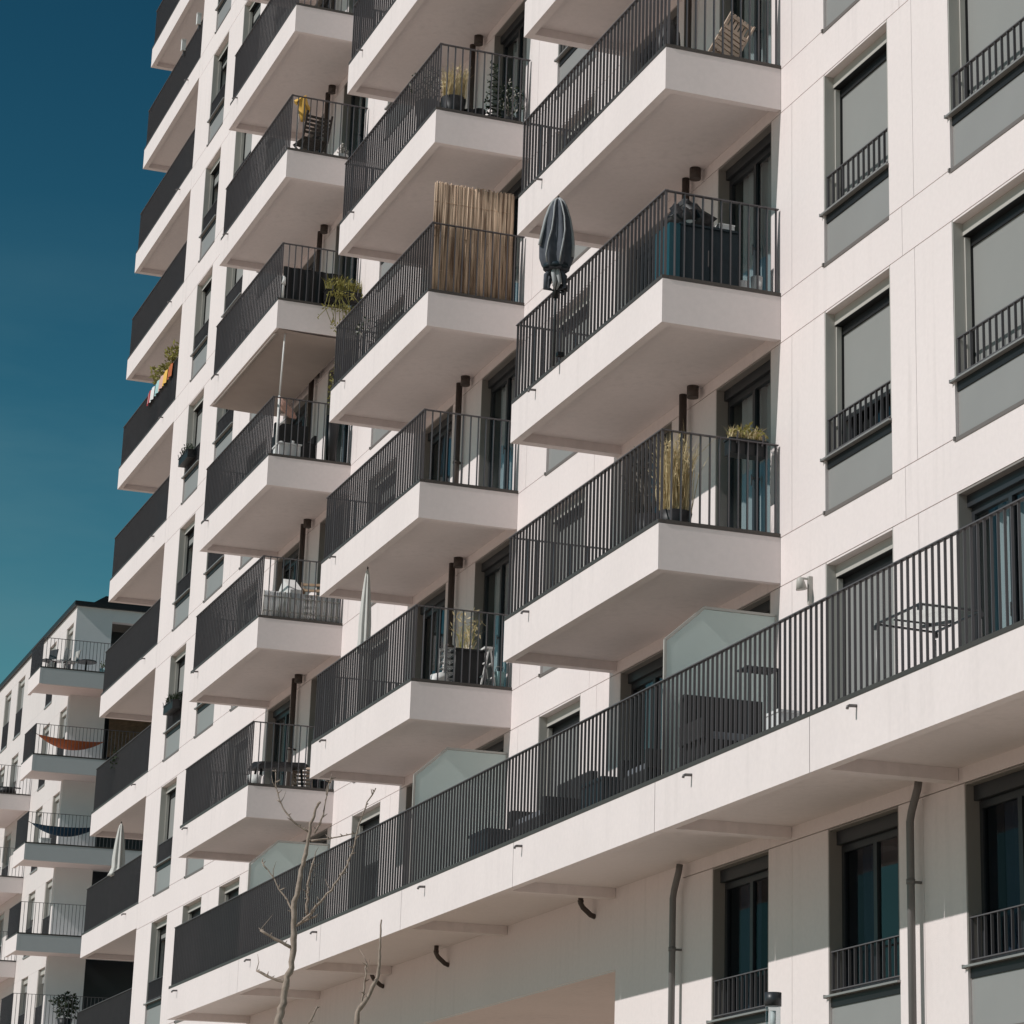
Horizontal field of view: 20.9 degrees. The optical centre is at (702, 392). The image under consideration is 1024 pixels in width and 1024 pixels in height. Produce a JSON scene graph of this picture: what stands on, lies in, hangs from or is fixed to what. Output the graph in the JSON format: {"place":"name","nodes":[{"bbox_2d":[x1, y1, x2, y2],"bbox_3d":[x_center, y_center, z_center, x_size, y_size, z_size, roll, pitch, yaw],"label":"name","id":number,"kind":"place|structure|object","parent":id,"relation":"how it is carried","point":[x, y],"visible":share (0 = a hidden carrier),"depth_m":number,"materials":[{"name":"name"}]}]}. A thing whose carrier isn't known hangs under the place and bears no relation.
{"place":"outdoors","nodes":[
{"label":"outdoors","id":0,"kind":"place"},
{"bbox_2d":[0,596,158,1023],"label":"apartment block","id":1,"kind":"structure","parent":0,"point":[43,890],"depth_m":94.23,"materials":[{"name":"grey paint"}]},
{"bbox_2d":[0,692,11,752],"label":"window","id":2,"kind":"structure","parent":1,"relation":"in","point":[8,698],"depth_m":107.42,"materials":[{"name":"glass"}]},
{"bbox_2d":[13,678,24,740],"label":"window","id":3,"kind":"structure","parent":1,"relation":"in","point":[18,718],"depth_m":104.83,"materials":[{"name":"glass"}]},
{"bbox_2d":[34,969,44,1023],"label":"window","id":4,"kind":"structure","parent":1,"relation":"in","point":[41,973],"depth_m":93.12,"materials":[{"name":"metal"}]},
{"bbox_2d":[42,881,51,933],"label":"window","id":5,"kind":"structure","parent":1,"relation":"in","point":[48,885],"depth_m":94.01,"materials":[{"name":"metal"}]},
{"bbox_2d":[29,821,89,836],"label":"hammock","id":6,"kind":"object","parent":1,"relation":"hanging from","point":[63,832],"visible":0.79,"depth_m":91.93,"materials":[{"name":"blue fabric"}]},
{"bbox_2d":[48,991,79,1023],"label":"potted shrub","id":7,"kind":"object","parent":1,"relation":"on","point":[69,1010],"visible":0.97,"depth_m":90.64,"materials":[{"name":"green plant"}]},
{"bbox_2d":[31,730,110,749],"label":"hammock","id":8,"kind":"object","parent":1,"relation":"hanging from","point":[68,742],"visible":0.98,"depth_m":92.85,"materials":[{"name":"orange fabric"}]},
{"bbox_2d":[107,718,151,756],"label":"cane blind","id":9,"kind":"object","parent":1,"relation":"hanging from","point":[123,724],"visible":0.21,"depth_m":95.15,"materials":[{"name":"brown wicker"}]},
{"bbox_2d":[276,579,302,616],"bbox_3d":[-7.374,3.752,49.131,0.220,0.900,1.100,8,-20,-22],"label":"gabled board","id":10,"kind":"object","parent":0,"point":[291,587],"visible":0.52,"depth_m":48.98,"materials":[{"name":"white paint"}]},
{"bbox_2d":[0,0,612,1023],"label":"sky","id":11,"kind":"structure","parent":0,"point":[79,86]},
{"bbox_2d":[581,776,620,808],"bbox_3d":[-1.143,4.942,33.183,0.440,0.540,0.740,8,-20,-22],"label":"storage tub","id":12,"kind":"object","parent":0,"point":[600,789],"visible":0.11,"depth_m":32.95,"materials":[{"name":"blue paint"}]},
{"bbox_2d":[655,19,680,53],"bbox_3d":[-0.429,-4.267,33.634,0.320,0.622,0.332,8,-20,-22],"label":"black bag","id":13,"kind":"object","parent":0,"point":[673,33],"visible":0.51,"depth_m":33.56,"materials":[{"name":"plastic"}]},
{"label":"ground","id":14,"kind":"structure","parent":0,"visible":0},
{"bbox_2d":[256,770,375,1023],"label":"bare tree","id":15,"kind":"object","parent":14,"relation":"on","point":[282,1005],"visible":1,"depth_m":20.82,"materials":[{"name":"brown plant"}]},
{"bbox_2d":[308,920,381,1023],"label":"bare tree","id":16,"kind":"object","parent":14,"relation":"on","point":[362,1004],"visible":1,"depth_m":22.10,"materials":[{"name":"brown plant"}]},
{"bbox_2d":[76,0,1023,1023],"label":"apartment tower","id":17,"kind":"structure","parent":14,"relation":"on","point":[846,846],"depth_m":35.40,"materials":[{"name":"paint"}]},
{"bbox_2d":[107,822,124,876],"bbox_3d":[-13.698,11.202,64.722,0.479,2.330,0.467,8,-20,-22],"label":"closed parasol","id":18,"kind":"object","parent":17,"relation":"on","point":[118,859],"visible":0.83,"depth_m":64.79,"materials":[{"name":"white fabric"}]},
{"bbox_2d":[143,914,166,1023],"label":"window","id":19,"kind":"structure","parent":17,"relation":"in","point":[158,930],"depth_m":59.54,"materials":[{"name":"black plastic"}]},
{"bbox_2d":[152,776,176,896],"bbox_3d":[-11.465,9.628,59.882,0.464,2.411,1.558,8,-20,-22],"label":"window","id":20,"kind":"structure","parent":17,"relation":"in","point":[168,791],"depth_m":60.33,"materials":[{"name":"grey glass"}]},
{"bbox_2d":[163,692,181,715],"bbox_3d":[-11.607,6.758,60.437,0.340,0.416,1.041,8,-20,-22],"label":"rail planter","id":21,"kind":"object","parent":17,"relation":"attached to","point":[172,706],"visible":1,"depth_m":60.28,"materials":[{"name":"black plastic"}]},
{"bbox_2d":[162,643,185,761],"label":"window","id":22,"kind":"structure","parent":17,"relation":"in","point":[177,665],"depth_m":61.19,"materials":[{"name":"grey glass"}]},
{"bbox_2d":[172,512,195,631],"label":"window","id":23,"kind":"structure","parent":17,"relation":"in","point":[183,582],"depth_m":62.21,"materials":[{"name":"black plastic"}]},
{"bbox_2d":[178,443,195,467],"bbox_3d":[-11.662,1.371,62.574,0.356,0.425,0.933,8,-20,-22],"label":"rail planter","id":24,"kind":"object","parent":17,"relation":"attached to","point":[186,458],"visible":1,"depth_m":62.36,"materials":[{"name":"black plastic"}]},
{"bbox_2d":[174,895,201,1023],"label":"window","id":25,"kind":"structure","parent":17,"relation":"in","point":[191,909],"depth_m":57.07,"materials":[{"name":"black plastic"}]},
{"bbox_2d":[181,387,203,504],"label":"window","id":26,"kind":"structure","parent":17,"relation":"in","point":[195,413],"depth_m":63.09,"materials":[{"name":"grey glass"}]},
{"bbox_2d":[184,758,207,878],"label":"window","id":27,"kind":"structure","parent":17,"relation":"in","point":[194,865],"depth_m":57.03,"materials":[{"name":"black plastic"}]},
{"bbox_2d":[189,264,212,381],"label":"window","id":28,"kind":"structure","parent":17,"relation":"in","point":[199,354],"depth_m":64.02,"materials":[{"name":"grey glass"}]},
{"bbox_2d":[193,616,215,738],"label":"window","id":29,"kind":"structure","parent":17,"relation":"in","point":[205,712],"depth_m":57.99,"materials":[{"name":"black plastic"}]},
{"bbox_2d":[198,146,220,262],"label":"window","id":30,"kind":"structure","parent":17,"relation":"in","point":[207,235],"depth_m":64.96,"materials":[{"name":"grey glass"}]},
{"bbox_2d":[203,488,228,602],"bbox_3d":[-10.177,3.177,59.129,0.555,2.411,1.688,8,-20,-22],"label":"window","id":31,"kind":"structure","parent":17,"relation":"in","point":[215,561],"depth_m":58.93,"materials":[{"name":"grey glass"}]},
{"bbox_2d":[206,31,228,146],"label":"window","id":32,"kind":"structure","parent":17,"relation":"in","point":[220,56],"depth_m":65.87,"materials":[{"name":"grey glass"}]},
{"bbox_2d":[214,0,230,33],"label":"window","id":33,"kind":"structure","parent":17,"relation":"in","point":[224,6],"depth_m":66.27,"materials":[{"name":"black plastic"}]},
{"bbox_2d":[212,408,233,458],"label":"window","id":34,"kind":"structure","parent":17,"relation":"in","point":[224,422],"depth_m":60.01,"materials":[{"name":"grey glass"}]},
{"bbox_2d":[218,875,239,904],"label":"window","id":35,"kind":"structure","parent":17,"relation":"in","point":[228,890],"depth_m":54.37,"materials":[{"name":"black plastic"}]},
{"bbox_2d":[221,267,242,326],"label":"window","id":36,"kind":"structure","parent":17,"relation":"in","point":[234,276],"depth_m":61.42,"materials":[{"name":"grey glass"}]},
{"bbox_2d":[233,131,251,201],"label":"window","id":37,"kind":"structure","parent":17,"relation":"in","point":[243,143],"depth_m":62.66,"materials":[{"name":"grey glass"}]},
{"bbox_2d":[242,1,260,49],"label":"window","id":38,"kind":"structure","parent":17,"relation":"in","point":[252,9],"depth_m":63.67,"materials":[{"name":"black plastic"}]},
{"bbox_2d":[264,694,290,784],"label":"balcony door","id":39,"kind":"structure","parent":17,"relation":"in","point":[280,713],"depth_m":52.62,"materials":[{"name":"glass"}]},
{"bbox_2d":[248,761,308,786],"bbox_3d":[-7.398,6.682,48.050,0.950,0.562,0.600,8,-20,-22],"label":"garden table","id":40,"kind":"object","parent":17,"relation":"on","point":[275,766],"visible":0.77,"depth_m":47.95,"materials":[{"name":"black plastic"}]},
{"bbox_2d":[212,328,347,453],"bbox_3d":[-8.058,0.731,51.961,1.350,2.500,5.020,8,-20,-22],"label":"parasol","id":41,"kind":"object","parent":17,"relation":"attached to","point":[287,363],"visible":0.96,"depth_m":51.97,"materials":[{"name":"beige fabric"}]},
{"bbox_2d":[272,441,301,456],"bbox_3d":[-7.459,1.096,49.536,0.440,0.295,0.440,8,-20,-22],"label":"side table","id":42,"kind":"object","parent":17,"relation":"on","point":[287,448],"visible":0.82,"depth_m":49.37,"materials":[{"name":"grey paint"}]},
{"bbox_2d":[276,541,299,616],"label":"balcony door","id":43,"kind":"structure","parent":17,"relation":"in","point":[293,553],"depth_m":53.58,"materials":[{"name":"glass"}]},
{"bbox_2d":[272,422,315,458],"bbox_3d":[-7.417,0.948,50.050,0.700,0.900,0.560,8,-20,-22],"label":"garden armchair","id":44,"kind":"object","parent":17,"relation":"on","point":[300,438],"visible":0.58,"depth_m":50.23,"materials":[{"name":"black plastic"}]},
{"bbox_2d":[286,394,307,425],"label":"balcony door","id":45,"kind":"structure","parent":17,"relation":"in","point":[302,404],"depth_m":54.14,"materials":[{"name":"glass"}]},
{"bbox_2d":[262,590,339,622],"bbox_3d":[-7.067,3.765,48.636,1.385,0.470,0.040,8,-20,-22],"label":"reed screen","id":46,"kind":"object","parent":17,"relation":"attached to","point":[297,604],"visible":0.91,"depth_m":48.62,"materials":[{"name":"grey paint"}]},
{"bbox_2d":[293,110,332,152],"bbox_3d":[-7.315,-4.716,51.739,0.535,0.935,0.618,12,-22,-31],"label":"slatted chair","id":47,"kind":"object","parent":17,"relation":"on","point":[311,143],"visible":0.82,"depth_m":51.66,"materials":[{"name":"brown wood"}]},
{"bbox_2d":[283,266,342,305],"bbox_3d":[-7.127,-1.944,50.499,1.120,0.620,0.037,8,-20,-22],"label":"privacy cloth","id":48,"kind":"object","parent":17,"relation":"attached to","point":[303,285],"visible":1,"depth_m":50.45,"materials":[{"name":"black fabric"}]},
{"bbox_2d":[306,676,333,788],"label":"balcony door","id":49,"kind":"structure","parent":17,"relation":"in","point":[314,681],"depth_m":49.98,"materials":[{"name":"glass"}]},
{"bbox_2d":[316,510,342,620],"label":"balcony door","id":50,"kind":"structure","parent":17,"relation":"in","point":[323,524],"depth_m":50.96,"materials":[{"name":"glass"}]},
{"bbox_2d":[326,361,338,460],"bbox_3d":[-6.668,0.348,49.935,0.317,1.982,0.315,8,-20,-22],"label":"potted shrub","id":51,"kind":"object","parent":17,"relation":"on","point":[332,430],"visible":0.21,"depth_m":49.70,"materials":[{"name":"green plant"}]},
{"bbox_2d":[324,360,350,462],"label":"balcony door","id":52,"kind":"structure","parent":17,"relation":"in","point":[346,427],"depth_m":51.64,"materials":[{"name":"glass"}]},
{"bbox_2d":[317,274,362,331],"bbox_3d":[-6.582,-1.533,50.373,1.084,1.314,0.571,8,-20,-22],"label":"rail planter","id":53,"kind":"object","parent":17,"relation":"attached to","point":[340,294],"visible":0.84,"depth_m":50.38,"materials":[{"name":"green plant"}]},
{"bbox_2d":[334,223,357,307],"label":"balcony door","id":54,"kind":"structure","parent":17,"relation":"in","point":[342,258],"depth_m":52.76,"materials":[{"name":"glass"}]},
{"bbox_2d":[341,82,365,157],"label":"balcony door","id":55,"kind":"structure","parent":17,"relation":"in","point":[348,99],"depth_m":53.67,"materials":[{"name":"glass"}]},
{"bbox_2d":[356,567,370,709],"bbox_3d":[-5.182,3.827,42.304,0.233,2.410,0.227,8,-20,-22],"label":"closed parasol","id":56,"kind":"object","parent":17,"relation":"on","point":[364,628],"visible":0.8,"depth_m":42.39,"materials":[{"name":"white fabric"}]},
{"bbox_2d":[349,800,380,907],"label":"terrace door","id":57,"kind":"structure","parent":17,"relation":"in","point":[371,816],"depth_m":46.21,"materials":[{"name":"black glass"}]},
{"bbox_2d":[369,293,403,449],"bbox_3d":[-5.344,-0.343,48.345,0.464,2.411,1.688,8,-20,-22],"label":"window","id":58,"kind":"structure","parent":17,"relation":"in","point":[378,434],"depth_m":48.42,"materials":[{"name":"black plastic"}]},
{"bbox_2d":[412,584,445,678],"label":"balcony door","id":59,"kind":"structure","parent":17,"relation":"in","point":[437,598],"depth_m":44.60,"materials":[{"name":"glass"}]},
{"bbox_2d":[421,405,452,481],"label":"balcony door","id":60,"kind":"structure","parent":17,"relation":"in","point":[434,466],"depth_m":45.54,"materials":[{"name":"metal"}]},
{"bbox_2d":[439,645,455,681],"bbox_3d":[-3.695,3.986,39.922,0.180,0.640,0.258,8,-20,-22],"label":"wire rack","id":61,"kind":"object","parent":17,"relation":"on","point":[448,659],"visible":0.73,"depth_m":39.91,"materials":[{"name":"metal"}]},
{"bbox_2d":[440,62,468,110],"bbox_3d":[-3.860,-4.640,42.691,0.668,1.054,0.698,8,-20,-22],"label":"grass plant","id":62,"kind":"object","parent":17,"relation":"on","point":[457,92],"depth_m":42.56,"materials":[{"name":"yellow plant"}]},
{"bbox_2d":[447,607,487,684],"bbox_3d":[-3.476,3.718,40.178,0.674,1.314,0.820,2,-18,-3],"label":"potted bamboo","id":63,"kind":"object","parent":17,"relation":"on","point":[465,668],"visible":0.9,"depth_m":39.96,"materials":[{"name":"green plant"}]},
{"bbox_2d":[432,181,514,300],"bbox_3d":[-3.469,-2.282,41.736,1.279,1.785,0.029,8,-20,-22],"label":"reed screen","id":64,"kind":"object","parent":17,"relation":"attached to","point":[476,208],"visible":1,"depth_m":41.75,"materials":[{"name":"beige wicker"}]},
{"bbox_2d":[476,735,503,752],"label":"balcony door","id":65,"kind":"structure","parent":17,"relation":"in","point":[497,745],"depth_m":40.36,"materials":[{"name":"glass"}]},
{"bbox_2d":[472,538,509,686],"bbox_3d":[-2.972,3.503,41.185,0.420,2.366,1.612,8,-20,-22],"label":"balcony door","id":66,"kind":"structure","parent":17,"relation":"in","point":[491,570],"depth_m":41.83,"materials":[{"name":"glass"}]},
{"bbox_2d":[484,61,501,117],"bbox_3d":[-3.252,-4.636,42.936,0.300,1.214,0.260,8,-20,-22],"label":"zigzag plant","id":67,"kind":"object","parent":17,"relation":"on","point":[486,98],"visible":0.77,"depth_m":42.92,"materials":[{"name":"green plant"}]},
{"bbox_2d":[478,349,515,489],"bbox_3d":[-2.943,0.702,42.112,0.420,2.366,1.612,8,-20,-22],"label":"balcony door","id":68,"kind":"structure","parent":17,"relation":"in","point":[498,386],"depth_m":42.71,"materials":[{"name":"glass"}]},
{"bbox_2d":[492,0,526,121],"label":"balcony door","id":69,"kind":"structure","parent":17,"relation":"in","point":[510,40],"depth_m":44.58,"materials":[{"name":"glass"}]},
{"bbox_2d":[499,169,521,301],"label":"balcony door","id":70,"kind":"structure","parent":17,"relation":"in","point":[514,187],"depth_m":43.12,"materials":[{"name":"glass"}]},
{"bbox_2d":[499,78,524,120],"bbox_3d":[-2.986,-4.465,42.913,0.430,0.878,0.443,-17,-25,42],"label":"potted shrub","id":71,"kind":"object","parent":17,"relation":"on","point":[508,105],"visible":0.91,"depth_m":42.88,"materials":[{"name":"green plant"}]},
{"bbox_2d":[509,771,597,838],"bbox_3d":[-1.906,5.376,35.216,0.730,0.980,1.320,8,-20,-22],"label":"wicker sofa","id":72,"kind":"object","parent":17,"relation":"on","point":[553,806],"visible":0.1,"depth_m":34.95,"materials":[{"name":"black wicker"}]},
{"bbox_2d":[538,196,574,366],"bbox_3d":[-1.880,-1.441,35.388,0.495,2.330,0.485,8,-20,-22],"label":"closed parasol","id":73,"kind":"object","parent":17,"relation":"attached to","point":[556,243],"visible":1,"depth_m":35.40,"materials":[{"name":"fabric"}]},
{"bbox_2d":[538,694,580,809],"bbox_3d":[-1.781,5.431,37.562,0.418,2.381,1.622,8,-20,-22],"label":"terrace door","id":74,"kind":"structure","parent":17,"relation":"in","point":[566,714],"depth_m":38.18,"materials":[{"name":"black glass"}]},
{"bbox_2d":[538,487,585,677],"bbox_3d":[-1.780,2.648,38.493,0.464,2.411,1.688,8,-20,-22],"label":"window","id":75,"kind":"structure","parent":17,"relation":"in","point":[546,670],"depth_m":38.98,"materials":[{"name":"grey glass"}]},
{"bbox_2d":[544,283,590,475],"bbox_3d":[-1.739,-0.152,39.423,0.440,2.411,1.657,8,-20,-22],"label":"window","id":76,"kind":"structure","parent":17,"relation":"in","point":[556,457],"depth_m":39.59,"materials":[{"name":"glass"}]},
{"bbox_2d":[551,95,594,283],"bbox_3d":[-1.710,-2.952,40.350,0.440,2.411,1.657,8,-20,-22],"label":"window","id":77,"kind":"structure","parent":17,"relation":"in","point":[579,250],"depth_m":40.22,"materials":[{"name":"grey glass"}]},
{"bbox_2d":[554,44,595,99],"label":"window","id":78,"kind":"structure","parent":17,"relation":"in","point":[568,57],"depth_m":41.32,"materials":[{"name":"black plastic"}]},
{"bbox_2d":[620,748,661,791],"bbox_3d":[-0.462,4.335,32.029,0.730,0.980,0.920,8,-20,-22],"label":"wicker sofa","id":79,"kind":"object","parent":17,"relation":"on","point":[640,770],"visible":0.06,"depth_m":31.66,"materials":[{"name":"black wicker"}]},
{"bbox_2d":[620,650,662,761],"bbox_3d":[-0.564,4.546,34.875,0.420,2.366,1.622,8,-20,-22],"label":"balcony door","id":80,"kind":"structure","parent":17,"relation":"in","point":[649,671],"depth_m":35.59,"materials":[{"name":"glass"}]},
{"bbox_2d":[624,422,671,539],"bbox_3d":[-0.535,1.746,35.802,0.420,2.366,1.622,8,-20,-22],"label":"balcony door","id":81,"kind":"structure","parent":17,"relation":"in","point":[669,426],"depth_m":36.57,"materials":[{"name":"glass"}]},
{"bbox_2d":[628,213,669,301],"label":"balcony door","id":82,"kind":"structure","parent":17,"relation":"in","point":[668,213],"depth_m":37.58,"materials":[{"name":"glass"}]},
{"bbox_2d":[633,6,676,75],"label":"balcony door","id":83,"kind":"structure","parent":17,"relation":"in","point":[673,14],"depth_m":38.26,"materials":[{"name":"glass"}]},
{"bbox_2d":[646,425,708,521],"bbox_3d":[-0.299,0.994,31.869,0.848,1.327,0.937,8,-20,-22],"label":"grass plant","id":84,"kind":"object","parent":17,"relation":"on","point":[676,490],"depth_m":31.76,"materials":[{"name":"yellow plant"}]},
{"bbox_2d":[655,221,737,285],"bbox_3d":[-0.073,-1.531,32.848,0.915,0.780,0.562,8,-20,-22],"label":"storage cabinet","id":85,"kind":"object","parent":17,"relation":"on","point":[707,252],"visible":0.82,"depth_m":32.62,"materials":[{"name":"blue paint"}]},
{"bbox_2d":[663,198,716,226],"bbox_3d":[-0.128,-2.050,32.965,0.725,0.529,0.536,17,-25,-41],"label":"covered heap","id":86,"kind":"object","parent":85,"relation":"on","point":[689,213],"visible":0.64,"depth_m":32.83,"materials":[{"name":"black plastic"}]},
{"bbox_2d":[682,694,761,765],"bbox_3d":[0.334,3.782,30.331,1.070,0.980,0.730,8,-20,-22],"label":"wicker sofa","id":87,"kind":"object","parent":17,"relation":"on","point":[714,724],"visible":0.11,"depth_m":30.55,"materials":[{"name":"black wicker"}]},
{"bbox_2d":[708,11,755,56],"bbox_3d":[0.343,-4.315,33.787,0.688,0.846,0.143,13,-22,-33],"label":"folded chair","id":88,"kind":"object","parent":17,"relation":"on","point":[727,39],"visible":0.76,"depth_m":33.77,"materials":[{"name":"brown wood"}]},
{"bbox_2d":[706,850,768,1023],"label":"window","id":89,"kind":"structure","parent":17,"relation":"in","point":[737,885],"depth_m":31.82,"materials":[{"name":"glass"}]},
{"bbox_2d":[715,351,770,531],"bbox_3d":[0.669,0.878,33.143,0.420,2.366,1.612,8,-20,-22],"label":"balcony door","id":90,"kind":"structure","parent":17,"relation":"in","point":[740,401],"depth_m":33.62,"materials":[{"name":"glass"}]},
{"bbox_2d":[718,123,770,290],"bbox_3d":[0.699,-1.922,34.070,0.420,2.366,1.612,8,-20,-22],"label":"balcony door","id":91,"kind":"structure","parent":17,"relation":"in","point":[742,178],"depth_m":34.44,"materials":[{"name":"glass"}]},
{"bbox_2d":[723,422,768,460],"bbox_3d":[0.503,0.543,32.079,0.588,0.410,0.308,11,-21,-28],"label":"rail planter","id":92,"kind":"object","parent":17,"relation":"attached to","point":[750,436],"visible":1,"depth_m":32.02,"materials":[{"name":"black plastic"}]},
{"bbox_2d":[720,0,771,63],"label":"balcony door","id":93,"kind":"structure","parent":17,"relation":"in","point":[727,3],"depth_m":35.10,"materials":[{"name":"glass"}]},
{"bbox_2d":[739,593,769,613],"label":"balcony door","id":94,"kind":"structure","parent":17,"relation":"in","point":[762,605],"depth_m":32.19,"materials":[{"name":"glass"}]},
{"bbox_2d":[737,665,777,741],"bbox_3d":[0.595,3.480,29.546,0.395,1.065,0.300,8,-20,-22],"label":"side table","id":95,"kind":"object","parent":17,"relation":"on","point":[748,688],"visible":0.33,"depth_m":29.62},
{"bbox_2d":[821,0,858,32],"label":"window","id":96,"kind":"structure","parent":17,"relation":"in","point":[835,9],"depth_m":32.37,"materials":[{"name":"black plastic"}]},
{"bbox_2d":[819,20,889,267],"bbox_3d":[1.894,-2.780,31.369,0.464,2.411,1.688,8,-20,-22],"label":"window","id":97,"kind":"structure","parent":17,"relation":"in","point":[856,152],"depth_m":31.55,"materials":[{"name":"black plastic"}]},
{"bbox_2d":[820,266,892,515],"bbox_3d":[1.865,0.020,30.442,0.464,2.411,1.688,8,-20,-22],"label":"window","id":98,"kind":"structure","parent":17,"relation":"in","point":[858,327],"depth_m":30.63,"materials":[{"name":"grey glass"}]},
{"bbox_2d":[826,528,894,702],"bbox_3d":[1.865,2.804,29.512,0.418,2.381,1.622,8,-20,-22],"label":"terrace door","id":99,"kind":"structure","parent":17,"relation":"in","point":[876,553],"depth_m":29.98,"materials":[{"name":"black glass"}]},
{"bbox_2d":[823,806,900,1023],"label":"window","id":100,"kind":"structure","parent":17,"relation":"in","point":[860,991],"depth_m":28.96,"materials":[{"name":"glass"}]},
{"bbox_2d":[874,603,983,681],"bbox_3d":[2.120,2.464,25.942,0.700,0.758,0.980,8,-20,-22],"label":"folding table","id":101,"kind":"object","parent":17,"relation":"on","point":[936,623],"visible":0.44,"depth_m":26.11,"materials":[{"name":"black metal"}]},
{"bbox_2d":[944,0,1023,172],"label":"window","id":102,"kind":"structure","parent":17,"relation":"in","point":[986,37],"depth_m":28.78,"materials":[{"name":"black plastic"}]},
{"bbox_2d":[949,170,1023,441],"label":"window","id":103,"kind":"structure","parent":17,"relation":"in","point":[988,238],"depth_m":28.02,"materials":[{"name":"black plastic"}]},
{"bbox_2d":[958,458,1023,645],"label":"balcony door","id":104,"kind":"structure","parent":17,"relation":"in","point":[980,499],"depth_m":27.49,"materials":[{"name":"glass"}]},
{"bbox_2d":[962,763,1023,1023],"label":"window","id":105,"kind":"structure","parent":17,"relation":"in","point":[997,973],"depth_m":26.44,"materials":[{"name":"glass"}]},
{"label":"lawn","id":106,"kind":"structure","parent":0,"visible":0},
{"bbox_2d":[765,992,781,1023],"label":"street lamp","id":107,"kind":"object","parent":106,"relation":"on","point":[773,999],"visible":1,"depth_m":24.49,"materials":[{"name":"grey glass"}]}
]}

